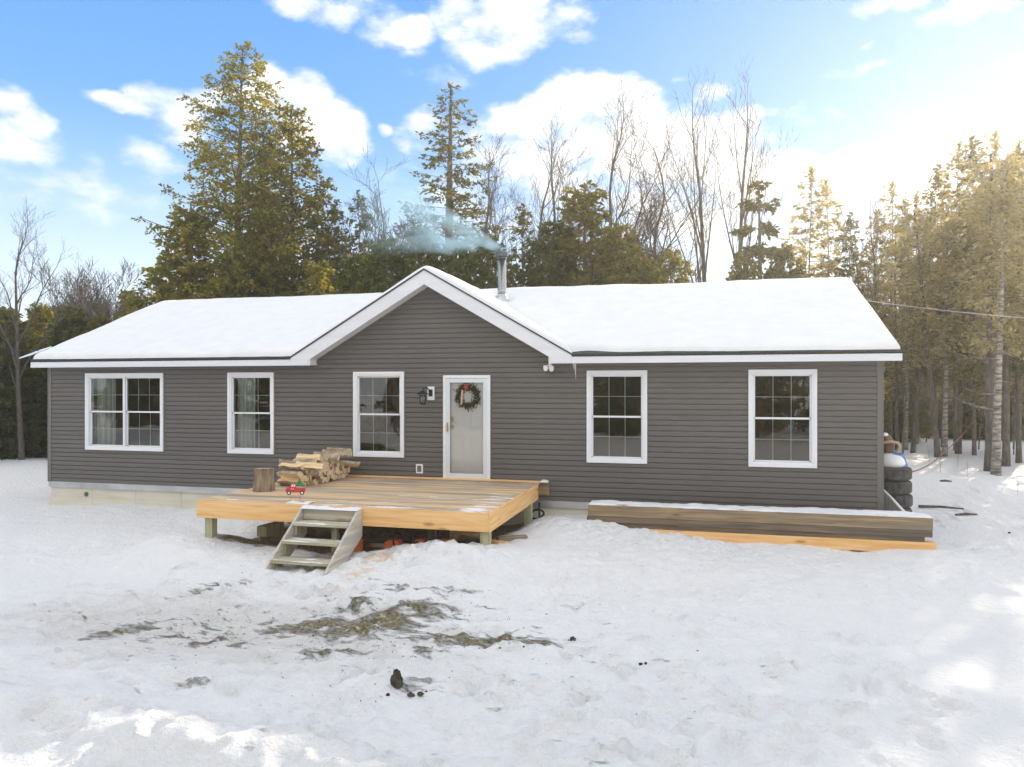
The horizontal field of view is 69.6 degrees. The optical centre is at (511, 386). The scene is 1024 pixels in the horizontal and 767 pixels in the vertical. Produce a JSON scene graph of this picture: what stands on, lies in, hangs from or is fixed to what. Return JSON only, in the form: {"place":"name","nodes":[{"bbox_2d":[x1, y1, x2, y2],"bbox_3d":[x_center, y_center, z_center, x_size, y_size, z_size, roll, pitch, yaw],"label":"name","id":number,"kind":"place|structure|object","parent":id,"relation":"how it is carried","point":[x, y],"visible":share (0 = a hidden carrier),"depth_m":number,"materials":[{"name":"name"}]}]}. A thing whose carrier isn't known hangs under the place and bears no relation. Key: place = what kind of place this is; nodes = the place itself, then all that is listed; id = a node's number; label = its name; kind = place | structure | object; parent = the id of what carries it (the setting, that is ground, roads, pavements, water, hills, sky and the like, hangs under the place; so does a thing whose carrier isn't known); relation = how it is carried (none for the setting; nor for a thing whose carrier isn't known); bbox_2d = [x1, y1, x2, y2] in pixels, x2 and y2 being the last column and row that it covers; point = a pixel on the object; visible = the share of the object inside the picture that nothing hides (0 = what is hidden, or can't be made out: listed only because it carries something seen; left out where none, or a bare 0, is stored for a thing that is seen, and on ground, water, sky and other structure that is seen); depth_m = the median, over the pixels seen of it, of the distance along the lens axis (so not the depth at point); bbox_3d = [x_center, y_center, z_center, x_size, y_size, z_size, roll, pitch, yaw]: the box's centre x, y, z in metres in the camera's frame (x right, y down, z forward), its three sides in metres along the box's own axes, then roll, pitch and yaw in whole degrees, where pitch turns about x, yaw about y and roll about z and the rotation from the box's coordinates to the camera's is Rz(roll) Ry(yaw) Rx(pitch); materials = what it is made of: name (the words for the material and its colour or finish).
{"place":"outdoors","nodes":[
{"label":"outdoors","id":0,"kind":"place"},
{"bbox_2d":[305,526,339,537],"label":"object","id":1,"kind":"object","parent":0,"point":[318,532],"visible":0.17,"depth_m":13.27,"materials":[{"name":"brown wood"}]},
{"bbox_2d":[0,435,1023,766],"bbox_3d":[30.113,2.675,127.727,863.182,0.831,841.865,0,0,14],"label":"snowy ground","id":2,"kind":"structure","parent":0,"point":[774,655],"depth_m":7.98,"materials":[{"name":"white snow"}]},
{"bbox_2d":[0,332,38,458],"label":"cedar tree","id":3,"kind":"object","parent":2,"relation":"on","point":[7,403],"visible":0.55,"depth_m":26.32,"materials":[{"name":"green plant"}]},
{"bbox_2d":[0,308,47,459],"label":"cedar tree","id":4,"kind":"object","parent":2,"relation":"on","point":[26,387],"visible":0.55,"depth_m":26.85,"materials":[{"name":"green plant"}]},
{"bbox_2d":[8,302,69,452],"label":"cedar tree","id":5,"kind":"object","parent":2,"relation":"on","point":[37,325],"visible":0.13,"depth_m":28.80,"materials":[{"name":"green plant"}]},
{"bbox_2d":[5,305,94,457],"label":"cedar tree","id":6,"kind":"object","parent":2,"relation":"on","point":[78,320],"visible":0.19,"depth_m":27.36,"materials":[{"name":"green plant"}]},
{"bbox_2d":[0,196,111,459],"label":"bare tree","id":7,"kind":"object","parent":2,"relation":"on","point":[19,415],"visible":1,"depth_m":26.25,"materials":[{"name":"brown wood"}]},
{"bbox_2d":[0,259,120,348],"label":"bare shrub","id":8,"kind":"object","parent":2,"relation":"on","point":[62,292],"visible":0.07,"depth_m":34.83,"materials":[{"name":"brown plant"}]},
{"bbox_2d":[45,257,143,337],"bbox_3d":[-18.512,-1.365,33.759,5.022,9.455,5.552,0,0,-27],"label":"bare shrub","id":9,"kind":"object","parent":2,"relation":"on","point":[97,307],"visible":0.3,"depth_m":33.61,"materials":[{"name":"plant"}]},
{"bbox_2d":[83,313,114,333],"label":"cedar tree","id":10,"kind":"object","parent":2,"relation":"on","point":[104,321],"visible":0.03,"depth_m":27.85,"materials":[{"name":"green plant"}]},
{"bbox_2d":[115,293,152,318],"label":"cedar tree","id":11,"kind":"object","parent":2,"relation":"on","point":[141,303],"visible":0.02,"depth_m":26.85,"materials":[{"name":"green plant"}]},
{"bbox_2d":[121,207,244,315],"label":"cedar tree","id":12,"kind":"object","parent":2,"relation":"on","point":[157,274],"visible":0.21,"depth_m":28.26,"materials":[{"name":"green plant"}]},
{"bbox_2d":[113,41,332,319],"bbox_3d":[-11.212,-5.500,29.905,10.072,17.149,10.255,0,0,-9],"label":"hemlock tree","id":13,"kind":"object","parent":2,"relation":"on","point":[209,156],"visible":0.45,"depth_m":28.94,"materials":[{"name":"green plant"}]},
{"bbox_2d":[206,191,317,298],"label":"hemlock tree","id":14,"kind":"object","parent":2,"relation":"on","point":[254,264],"visible":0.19,"depth_m":28.02,"materials":[{"name":"green plant"}]},
{"bbox_2d":[260,528,287,539],"bbox_3d":[-4.129,2.634,13.193,0.736,0.246,0.271,0,0,14],"label":"ground log","id":15,"kind":"object","parent":2,"relation":"on","point":[282,534],"visible":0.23,"depth_m":13.12,"materials":[{"name":"brown wood"}]},
{"bbox_2d":[257,521,284,536],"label":"timber beam","id":16,"kind":"structure","parent":15,"relation":"on","point":[270,529],"depth_m":12.77,"materials":[{"name":"brown wood"}]},
{"bbox_2d":[208,103,362,296],"bbox_3d":[-9.330,-4.405,30.905,8.740,15.131,8.434,0,0,21],"label":"hemlock tree","id":17,"kind":"object","parent":2,"relation":"on","point":[314,221],"visible":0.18,"depth_m":30.36,"materials":[{"name":"green plant"}]},
{"bbox_2d":[264,509,361,575],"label":"porch steps","id":18,"kind":"structure","parent":2,"relation":"on","point":[293,538],"depth_m":11.15,"materials":[{"name":"grey wood"}]},
{"bbox_2d":[297,259,334,295],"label":"cedar tree","id":19,"kind":"object","parent":2,"relation":"on","point":[319,283],"visible":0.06,"depth_m":26.80,"materials":[{"name":"green plant"}]},
{"bbox_2d":[312,200,352,292],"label":"forest conifer","id":20,"kind":"object","parent":2,"relation":"on","point":[334,217],"visible":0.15,"depth_m":29.89,"materials":[{"name":"green plant"}]},
{"bbox_2d":[335,189,378,293],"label":"forest conifer","id":21,"kind":"object","parent":2,"relation":"on","point":[359,244],"visible":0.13,"depth_m":30.87,"materials":[{"name":"green plant"}]},
{"bbox_2d":[329,253,385,294],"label":"cedar tree","id":22,"kind":"object","parent":2,"relation":"on","point":[347,283],"visible":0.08,"depth_m":25.61,"materials":[{"name":"green plant"}]},
{"bbox_2d":[308,189,415,293],"bbox_3d":[-6.689,-2.750,33.847,7.337,12.494,6.637,0,0,-11],"label":"bare shrub","id":23,"kind":"object","parent":2,"relation":"on","point":[380,224],"visible":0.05,"depth_m":33.96,"materials":[{"name":"plant"}]},
{"bbox_2d":[312,142,421,284],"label":"bare tree","id":24,"kind":"object","parent":2,"relation":"on","point":[381,213],"visible":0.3,"depth_m":31.85,"materials":[{"name":"plant"}]},
{"bbox_2d":[197,474,548,544],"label":"deck","id":25,"kind":"structure","parent":2,"relation":"on","point":[485,508],"depth_m":12.24,"materials":[{"name":"brown wood"}]},
{"bbox_2d":[253,468,274,491],"bbox_3d":[-4.505,1.674,13.364,0.383,0.422,0.393,0,0,14],"label":"chopping stump","id":26,"kind":"object","parent":25,"relation":"on","point":[264,481],"visible":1,"depth_m":13.22,"materials":[{"name":"brown wood"}]},
{"bbox_2d":[347,236,413,293],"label":"cedar tree","id":27,"kind":"object","parent":2,"relation":"on","point":[380,251],"visible":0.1,"depth_m":24.62,"materials":[{"name":"green plant"}]},
{"bbox_2d":[364,532,412,548],"bbox_3d":[-1.957,2.474,11.815,0.947,0.313,0.263,0,0,19],"label":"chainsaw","id":28,"kind":"object","parent":2,"relation":"on","point":[393,541],"visible":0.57,"depth_m":11.74,"materials":[{"name":"orange plastic"}]},
{"bbox_2d":[384,224,453,288],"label":"cedar tree","id":29,"kind":"object","parent":2,"relation":"on","point":[422,249],"visible":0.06,"depth_m":25.28,"materials":[{"name":"green plant"}]},
{"bbox_2d":[388,81,506,287],"bbox_3d":[-3.177,-5.885,36.134,7.526,17.996,8.497,0,0,9],"label":"spruce tree","id":30,"kind":"object","parent":2,"relation":"on","point":[449,192],"visible":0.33,"depth_m":35.80,"materials":[{"name":"green plant"}]},
{"bbox_2d":[431,241,485,287],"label":"cedar tree","id":31,"kind":"object","parent":2,"relation":"on","point":[464,256],"visible":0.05,"depth_m":24.87,"materials":[{"name":"green plant"}]},
{"bbox_2d":[19,250,902,524],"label":"house","id":32,"kind":"structure","parent":2,"relation":"on","point":[373,384],"depth_m":15.08,"materials":[{"name":"plastic"}]},
{"bbox_2d":[85,373,163,451],"bbox_3d":[-8.944,0.573,17.046,2.140,1.785,0.164,0,0,14],"label":"window","id":33,"kind":"structure","parent":32,"relation":"in","point":[89,377],"depth_m":17.02,"materials":[{"name":"white plastic"}]},
{"bbox_2d":[227,372,273,453],"bbox_3d":[-5.724,0.573,16.219,1.150,1.785,0.164,0,0,14],"label":"window","id":34,"kind":"structure","parent":32,"relation":"in","point":[231,377],"depth_m":16.22,"materials":[{"name":"white plastic"}]},
{"bbox_2d":[353,372,403,457],"bbox_3d":[-2.779,0.573,15.464,1.150,1.785,0.164,0,0,14],"label":"window","id":35,"kind":"structure","parent":32,"relation":"in","point":[357,452],"depth_m":15.46,"materials":[{"name":"white plastic"}]},
{"bbox_2d":[33,266,899,358],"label":"roof snow","id":36,"kind":"structure","parent":32,"relation":"on","point":[835,313],"depth_m":16.20,"materials":[{"name":"white snow"}]},
{"bbox_2d":[446,378,486,478],"bbox_3d":[-0.926,0.844,14.901,0.880,2.035,0.082,0,0,14],"label":"storm door","id":37,"kind":"structure","parent":32,"relation":"in","point":[448,380],"depth_m":14.91,"materials":[{"name":"white metal"}]},
{"bbox_2d":[450,383,482,473],"bbox_3d":[-0.904,0.838,14.986,0.900,2.055,0.107,0,0,14],"label":"front door","id":38,"kind":"structure","parent":32,"relation":"in","point":[466,428],"depth_m":14.98,"materials":[{"name":"paint"}]},
{"bbox_2d":[453,383,480,411],"bbox_3d":[-0.914,0.143,14.940,0.613,0.772,0.090,0,0,14],"label":"wreath","id":39,"kind":"object","parent":32,"relation":"attached to","point":[473,388],"visible":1,"depth_m":14.94,"materials":[{"name":"green plant"}]},
{"bbox_2d":[587,370,646,463],"bbox_3d":[2.030,0.573,14.230,1.160,1.785,0.164,0,0,14],"label":"window","id":40,"kind":"structure","parent":32,"relation":"in","point":[597,373],"depth_m":14.18,"materials":[{"name":"white plastic"}]},
{"bbox_2d":[748,369,816,467],"bbox_3d":[4.946,0.573,13.482,1.180,1.785,0.164,0,0,14],"label":"window","id":41,"kind":"structure","parent":32,"relation":"in","point":[812,373],"depth_m":13.43,"materials":[{"name":"white plastic"}]},
{"bbox_2d":[449,530,479,541],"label":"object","id":42,"kind":"object","parent":2,"relation":"on","point":[466,536],"visible":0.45,"depth_m":12.22,"materials":[{"name":"brown wood"}]},
{"bbox_2d":[400,121,538,286],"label":"bare tree","id":43,"kind":"object","parent":2,"relation":"on","point":[489,205],"visible":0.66,"depth_m":29.82,"materials":[{"name":"plant"}]},
{"bbox_2d":[464,233,527,288],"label":"cedar tree","id":44,"kind":"object","parent":2,"relation":"on","point":[483,249],"visible":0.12,"depth_m":25.64,"materials":[{"name":"green plant"}]},
{"bbox_2d":[0,289,1023,406],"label":"wood","id":45,"kind":"object","parent":2,"relation":"on","point":[124,293],"depth_m":45.72,"materials":[{"name":"plant"}]},
{"bbox_2d":[506,203,538,287],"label":"forest conifer","id":46,"kind":"object","parent":2,"relation":"on","point":[522,219],"visible":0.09,"depth_m":28.86,"materials":[{"name":"green plant"}]},
{"bbox_2d":[465,126,608,285],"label":"bare tree","id":47,"kind":"object","parent":2,"relation":"on","point":[544,205],"visible":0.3,"depth_m":31.61,"materials":[{"name":"brown wood"}]},
{"bbox_2d":[507,103,582,274],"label":"bare tree","id":48,"kind":"object","parent":2,"relation":"on","point":[569,181],"visible":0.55,"depth_m":33.56,"materials":[{"name":"brown wood"}]},
{"bbox_2d":[513,219,592,286],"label":"cedar tree","id":49,"kind":"object","parent":2,"relation":"on","point":[534,276],"visible":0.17,"depth_m":27.15,"materials":[{"name":"green plant"}]},
{"bbox_2d":[530,179,643,286],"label":"cedar tree","id":50,"kind":"object","parent":2,"relation":"on","point":[568,212],"visible":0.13,"depth_m":27.45,"materials":[{"name":"green plant"}]},
{"bbox_2d":[578,221,655,284],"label":"cedar tree","id":51,"kind":"object","parent":2,"relation":"on","point":[614,234],"visible":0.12,"depth_m":26.57,"materials":[{"name":"green plant"}]},
{"bbox_2d":[578,189,706,283],"bbox_3d":[5.795,-2.636,31.949,6.486,12.209,7.170,0,0,-36],"label":"bare shrub","id":52,"kind":"object","parent":2,"relation":"on","point":[647,231],"visible":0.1,"depth_m":30.02,"materials":[{"name":"brown wood"}]},
{"bbox_2d":[622,254,664,283],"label":"cedar tree","id":53,"kind":"object","parent":2,"relation":"on","point":[650,274],"visible":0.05,"depth_m":26.82,"materials":[{"name":"green plant"}]},
{"bbox_2d":[559,73,737,274],"bbox_3d":[4.540,-4.916,31.069,8.977,16.058,5.986,0,0,29],"label":"bare tree","id":54,"kind":"object","parent":2,"relation":"on","point":[612,169],"visible":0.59,"depth_m":30.31,"materials":[{"name":"brown wood"}]},
{"bbox_2d":[590,110,719,283],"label":"bare tree","id":55,"kind":"object","parent":2,"relation":"on","point":[660,202],"visible":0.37,"depth_m":31.61,"materials":[{"name":"plant"}]},
{"bbox_2d":[654,248,695,283],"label":"cedar tree","id":56,"kind":"object","parent":2,"relation":"on","point":[667,271],"visible":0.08,"depth_m":27.80,"materials":[{"name":"green plant"}]},
{"bbox_2d":[625,65,756,282],"bbox_3d":[7.365,-5.332,31.183,4.758,16.954,4.158,0,0,-31],"label":"bare tree","id":57,"kind":"object","parent":2,"relation":"on","point":[702,262],"visible":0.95,"depth_m":31.02,"materials":[{"name":"plant"}]},
{"bbox_2d":[725,250,761,280],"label":"cedar tree","id":58,"kind":"object","parent":2,"relation":"on","point":[752,271],"visible":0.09,"depth_m":27.88,"materials":[{"name":"green plant"}]},
{"bbox_2d":[692,54,798,273],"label":"bare tree","id":59,"kind":"object","parent":2,"relation":"on","point":[742,215],"visible":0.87,"depth_m":32.09,"materials":[{"name":"brown wood"}]},
{"bbox_2d":[726,180,804,279],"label":"spruce tree","id":60,"kind":"object","parent":2,"relation":"on","point":[759,250],"visible":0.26,"depth_m":28.77,"materials":[{"name":"green plant"}]},
{"bbox_2d":[630,528,936,550],"bbox_3d":[4.131,2.628,12.761,5.760,0.183,0.205,0,0,14],"label":"stacked timber","id":61,"kind":"object","parent":2,"relation":"on","point":[852,544],"visible":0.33,"depth_m":12.41,"materials":[{"name":"brown wood"}]},
{"bbox_2d":[618,523,924,541],"bbox_3d":[4.110,2.496,12.800,5.500,0.078,0.160,0,0,14],"label":"stacked timber","id":62,"kind":"object","parent":61,"relation":"on","point":[810,534],"visible":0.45,"depth_m":12.60,"materials":[{"name":"brown wood"}]},
{"bbox_2d":[587,515,932,537],"bbox_3d":[4.130,2.401,12.778,5.670,0.108,0.172,0,0,14],"label":"stacked timber","id":63,"kind":"object","parent":62,"relation":"on","point":[803,528],"visible":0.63,"depth_m":12.62,"materials":[{"name":"brown wood"}]},
{"bbox_2d":[588,504,932,530],"bbox_3d":[4.144,2.241,12.771,5.660,0.207,0.140,0,0,14],"label":"stacked timber","id":64,"kind":"object","parent":63,"relation":"on","point":[858,521],"visible":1,"depth_m":12.64,"materials":[{"name":"brown wood"}]},
{"bbox_2d":[589,500,931,517],"bbox_3d":[4.189,2.123,12.945,5.660,0.039,0.500,0,0,14],"label":"snow patch","id":65,"kind":"object","parent":64,"relation":"on","point":[784,509],"visible":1,"depth_m":12.79,"materials":[{"name":"white snow"}]},
{"bbox_2d":[763,243,806,278],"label":"cedar tree","id":66,"kind":"object","parent":2,"relation":"on","point":[780,264],"visible":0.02,"depth_m":28.76,"materials":[{"name":"green plant"}]},
{"bbox_2d":[780,165,839,277],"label":"forest conifer","id":67,"kind":"object","parent":2,"relation":"on","point":[830,264],"visible":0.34,"depth_m":33.80,"materials":[{"name":"green plant"}]},
{"bbox_2d":[801,178,867,287],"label":"forest conifer","id":68,"kind":"object","parent":2,"relation":"on","point":[837,222],"visible":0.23,"depth_m":35.01,"materials":[{"name":"green plant"}]},
{"bbox_2d":[828,211,889,379],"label":"forest conifer","id":69,"kind":"object","parent":2,"relation":"on","point":[852,226],"visible":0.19,"depth_m":32.86,"materials":[{"name":"green plant"}]},
{"bbox_2d":[837,181,893,316],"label":"bare tree","id":70,"kind":"object","parent":2,"relation":"on","point":[875,275],"visible":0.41,"depth_m":36.37,"materials":[{"name":"brown wood"}]},
{"bbox_2d":[827,190,904,299],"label":"sapling","id":71,"kind":"object","parent":2,"relation":"on","point":[868,279],"visible":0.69,"depth_m":32.85,"materials":[{"name":"plant"}]},
{"bbox_2d":[850,234,897,342],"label":"sapling","id":72,"kind":"object","parent":2,"relation":"on","point":[868,298],"visible":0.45,"depth_m":31.89,"materials":[{"name":"brown plant"}]},
{"bbox_2d":[854,208,902,373],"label":"forest conifer","id":73,"kind":"object","parent":2,"relation":"on","point":[870,257],"visible":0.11,"depth_m":37.81,"materials":[{"name":"green plant"}]},
{"bbox_2d":[858,181,926,436],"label":"forest conifer","id":74,"kind":"object","parent":2,"relation":"on","point":[892,192],"visible":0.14,"depth_m":37.01,"materials":[{"name":"green plant"}]},
{"bbox_2d":[862,221,943,449],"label":"forest tree","id":75,"kind":"object","parent":2,"relation":"on","point":[886,249],"visible":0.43,"depth_m":32.95,"materials":[{"name":"plant"}]},
{"bbox_2d":[877,154,931,449],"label":"conifer","id":76,"kind":"object","parent":2,"relation":"on","point":[906,417],"visible":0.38,"depth_m":32.94,"materials":[{"name":"green plant"}]},
{"bbox_2d":[884,376,932,442],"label":"cedar tree","id":77,"kind":"object","parent":2,"relation":"on","point":[923,433],"visible":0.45,"depth_m":36.92,"materials":[{"name":"green plant"}]},
{"bbox_2d":[878,239,958,453],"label":"sapling","id":78,"kind":"object","parent":2,"relation":"on","point":[904,424],"visible":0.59,"depth_m":30.27,"materials":[{"name":"brown plant"}]},
{"bbox_2d":[883,190,957,443],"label":"forest conifer","id":79,"kind":"object","parent":2,"relation":"on","point":[888,395],"visible":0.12,"depth_m":36.03,"materials":[{"name":"green plant"}]},
{"bbox_2d":[881,221,961,452],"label":"forest tree","id":80,"kind":"object","parent":2,"relation":"on","point":[914,433],"visible":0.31,"depth_m":30.95,"materials":[{"name":"green wood"}]},
{"bbox_2d":[878,204,971,457],"bbox_3d":[16.319,-2.074,28.964,3.544,10.119,3.975,0,0,14],"label":"forest tree","id":81,"kind":"object","parent":2,"relation":"on","point":[924,316],"visible":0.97,"depth_m":28.93,"materials":[{"name":"plant"}]},
{"bbox_2d":[899,164,967,420],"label":"forest conifer","id":82,"kind":"object","parent":2,"relation":"on","point":[936,177],"visible":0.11,"depth_m":33.91,"materials":[{"name":"green plant"}]},
{"bbox_2d":[897,198,985,456],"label":"forest tree","id":83,"kind":"object","parent":2,"relation":"on","point":[940,245],"visible":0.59,"depth_m":29.23,"materials":[{"name":"plant"}]},
{"bbox_2d":[897,139,985,450],"bbox_3d":[19.159,-3.812,32.121,4.346,13.765,4.406,0,0,-14],"label":"forest conifer","id":84,"kind":"object","parent":2,"relation":"on","point":[946,193],"visible":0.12,"depth_m":31.91,"materials":[{"name":"green plant"}]},
{"bbox_2d":[922,371,977,438],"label":"cedar tree","id":85,"kind":"object","parent":2,"relation":"on","point":[950,424],"visible":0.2,"depth_m":39.62,"materials":[{"name":"brown plant"}]},
{"bbox_2d":[912,199,1002,453],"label":"forest tree","id":86,"kind":"object","parent":2,"relation":"on","point":[958,444],"visible":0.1,"depth_m":30.41,"materials":[{"name":"plant"}]},
{"bbox_2d":[923,135,1014,454],"bbox_3d":[18.855,-3.610,30.276,3.635,13.438,3.570,0,0,2],"label":"forest conifer","id":87,"kind":"object","parent":2,"relation":"on","point":[972,145],"visible":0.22,"depth_m":29.97,"materials":[{"name":"green plant"}]},
{"bbox_2d":[962,384,984,439],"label":"cedar tree","id":88,"kind":"object","parent":2,"relation":"on","point":[969,434],"visible":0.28,"depth_m":39.22,"materials":[{"name":"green plant"}]},
{"bbox_2d":[926,154,1023,471],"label":"forest tree","id":89,"kind":"object","parent":2,"relation":"on","point":[989,374],"visible":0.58,"depth_m":24.52,"materials":[{"name":"green wood"}]},
{"bbox_2d":[942,151,1023,475],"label":"forest tree","id":90,"kind":"object","parent":2,"relation":"on","point":[999,321],"visible":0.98,"depth_m":23.53,"materials":[{"name":"plant"}]},
{"bbox_2d":[943,130,1023,372],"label":"forest conifer","id":91,"kind":"object","parent":2,"relation":"on","point":[995,147],"visible":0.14,"depth_m":29.18,"materials":[{"name":"green plant"}]},
{"bbox_2d":[948,139,1023,436],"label":"forest conifer","id":92,"kind":"object","parent":2,"relation":"on","point":[980,369],"visible":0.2,"depth_m":28.36,"materials":[{"name":"green plant"}]},
{"bbox_2d":[949,150,1023,466],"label":"forest tree","id":93,"kind":"object","parent":2,"relation":"on","point":[1006,458],"visible":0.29,"depth_m":25.52,"materials":[{"name":"plant"}]},
{"bbox_2d":[958,163,1023,462],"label":"forest tree","id":94,"kind":"object","parent":2,"relation":"on","point":[1018,452],"visible":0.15,"depth_m":26.94,"materials":[{"name":"plant"}]},
{"bbox_2d":[977,370,1023,440],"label":"cedar tree","id":95,"kind":"object","parent":2,"relation":"on","point":[1011,423],"visible":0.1,"depth_m":37.61,"materials":[{"name":"brown plant"}]},
{"bbox_2d":[0,0,1023,321],"label":"sky","id":96,"kind":"structure","parent":0,"point":[92,120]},
{"bbox_2d":[890,494,912,507],"bbox_3d":[7.274,2.155,14.136,0.750,0.250,0.750,0,0,-45],"label":"tyre","id":97,"kind":"object","parent":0,"point":[904,501],"visible":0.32,"depth_m":13.79,"materials":[{"name":"rubber"}]},
{"bbox_2d":[884,480,911,494],"bbox_3d":[7.262,1.900,14.139,0.750,0.250,0.750,0,0,-29],"label":"tyre","id":98,"kind":"object","parent":97,"relation":"on","point":[897,487],"visible":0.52,"depth_m":13.80,"materials":[{"name":"rubber"}]},
{"bbox_2d":[884,467,911,480],"bbox_3d":[7.262,1.645,14.139,0.750,0.250,0.750,0,0,-14],"label":"tyre","id":99,"kind":"object","parent":98,"relation":"on","point":[898,474],"visible":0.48,"depth_m":13.80,"materials":[{"name":"rubber"}]},
{"bbox_2d":[893,453,907,466],"bbox_3d":[7.298,1.395,14.181,0.600,0.240,0.600,0,0,14],"label":"blue bin","id":100,"kind":"object","parent":99,"relation":"on","point":[903,457],"visible":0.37,"depth_m":13.98,"materials":[{"name":"plastic"}]},
{"bbox_2d":[884,453,905,467],"bbox_3d":[7.235,1.390,14.094,0.540,0.250,0.540,0,0,14],"label":"snow mound","id":101,"kind":"object","parent":100,"relation":"in","point":[892,460],"visible":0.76,"depth_m":13.88,"materials":[{"name":"white snow"}]},
{"bbox_2d":[884,432,900,453],"bbox_3d":[7.260,1.109,14.134,0.360,0.468,0.260,0,0,14],"label":"stump root","id":102,"kind":"object","parent":101,"relation":"on","point":[889,442],"visible":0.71,"depth_m":14.07,"materials":[{"name":"brown wood"}]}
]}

